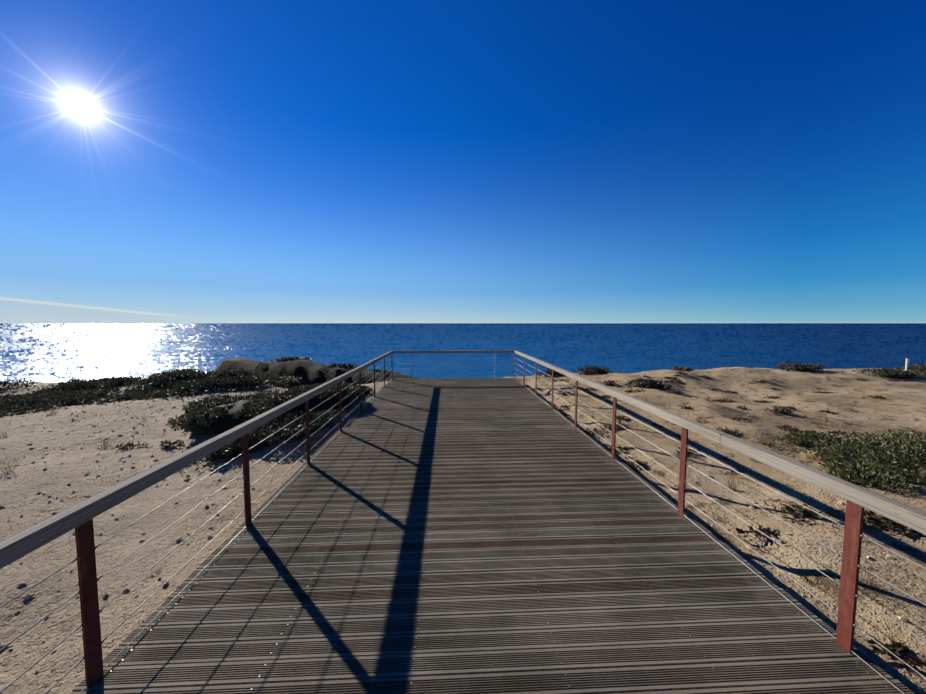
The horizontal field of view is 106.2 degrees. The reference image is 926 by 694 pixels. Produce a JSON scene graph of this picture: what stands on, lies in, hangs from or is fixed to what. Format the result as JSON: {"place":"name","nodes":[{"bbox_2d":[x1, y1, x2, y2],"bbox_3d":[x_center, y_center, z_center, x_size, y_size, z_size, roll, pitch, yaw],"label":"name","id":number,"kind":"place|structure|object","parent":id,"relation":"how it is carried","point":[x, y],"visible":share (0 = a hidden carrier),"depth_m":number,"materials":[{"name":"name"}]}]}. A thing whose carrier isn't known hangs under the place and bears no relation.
{"place":"outdoors","nodes":[
{"label":"outdoors","id":0,"kind":"place"},
{"bbox_2d":[0,358,925,693],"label":"sand","id":1,"kind":"structure","parent":0,"point":[900,406],"depth_m":4.05,"materials":[{"name":"beige sand"}]},
{"bbox_2d":[0,356,925,444],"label":"shrubs","id":2,"kind":"object","parent":1,"relation":"on","point":[195,410],"visible":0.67,"depth_m":8.44,"materials":[{"name":"green plant"}]},
{"bbox_2d":[0,382,925,672],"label":"loose pebbles","id":3,"kind":"object","parent":1,"relation":"on","point":[354,410],"visible":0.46,"depth_m":4.45,"materials":[{"name":"grey stone"}]},
{"bbox_2d":[0,368,925,492],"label":"dry grass tufts","id":4,"kind":"object","parent":1,"relation":"on","point":[699,421],"visible":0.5,"depth_m":5.15,"materials":[{"name":"beige plant"}]},
{"bbox_2d":[3,359,925,485],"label":"shrub","id":5,"kind":"object","parent":1,"relation":"on","point":[224,425],"visible":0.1,"depth_m":6.06,"materials":[{"name":"green plant"}]},
{"bbox_2d":[0,373,375,470],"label":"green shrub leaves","id":6,"kind":"object","parent":5,"relation":"attached to","point":[74,383],"visible":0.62,"depth_m":8.94,"materials":[{"name":"green plant"}]},
{"bbox_2d":[109,371,925,679],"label":"small plants","id":7,"kind":"object","parent":1,"relation":"on","point":[871,519],"visible":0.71,"depth_m":3.64,"materials":[{"name":"green plant"}]},
{"bbox_2d":[756,427,925,492],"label":"yellow green shrub leaves","id":8,"kind":"object","parent":1,"relation":"on","point":[909,447],"visible":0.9,"depth_m":4.56,"materials":[{"name":"green plant"}]},
{"bbox_2d":[905,359,909,370],"bbox_3d":[15.297,0.676,11.984,0.080,0.550,0.084,0,4,-3],"label":"trail marker post","id":9,"kind":"object","parent":1,"relation":"on","point":[907,365],"visible":0.79,"depth_m":11.96,"materials":[{"name":"white paint"}]},
{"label":"deck","id":10,"kind":"structure","parent":1,"relation":"on","visible":0},
{"bbox_2d":[75,353,864,688],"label":"rail posts","id":11,"kind":"object","parent":10,"relation":"attached to","point":[91,615],"visible":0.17,"depth_m":1.93,"materials":[{"name":"brown wood"}]},
{"bbox_2d":[0,350,925,568],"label":"handrails","id":12,"kind":"object","parent":11,"relation":"on","point":[17,546],"visible":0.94,"depth_m":2.10,"materials":[{"name":"grey wood"}]},
{"bbox_2d":[393,350,513,352],"bbox_3d":[-0.296,0.157,11.451,3.986,0.080,0.070,0,4,-3],"label":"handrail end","id":13,"kind":"object","parent":12,"relation":"attached to","point":[479,351],"visible":0.98,"depth_m":11.44,"materials":[{"name":"grey wood"}]},
{"bbox_2d":[0,358,925,693],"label":"rail cables","id":14,"kind":"object","parent":11,"relation":"attached to","point":[348,414],"visible":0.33,"depth_m":2.31,"materials":[{"name":"silver metal"}]},
{"bbox_2d":[98,381,886,693],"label":"deck screws","id":15,"kind":"object","parent":10,"relation":"on","point":[523,550],"visible":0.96,"depth_m":2.44,"materials":[{"name":"grey metal"}]},
{"bbox_2d":[0,323,925,382],"bbox_3d":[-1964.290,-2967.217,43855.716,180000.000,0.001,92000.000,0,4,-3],"label":"sea water","id":16,"kind":"structure","parent":0,"point":[50,352],"depth_m":565.38,"materials":[{"name":"blue liquid"}]},
{"bbox_2d":[0,0,925,322],"label":"sky","id":17,"kind":"structure","parent":0,"point":[162,161],"materials":[{"name":"blue"}]},
{"bbox_2d":[70,378,914,693],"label":"deck boards","id":18,"kind":"object","parent":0,"point":[472,582],"visible":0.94,"depth_m":2.42,"materials":[{"name":"grey wood"}]}
]}

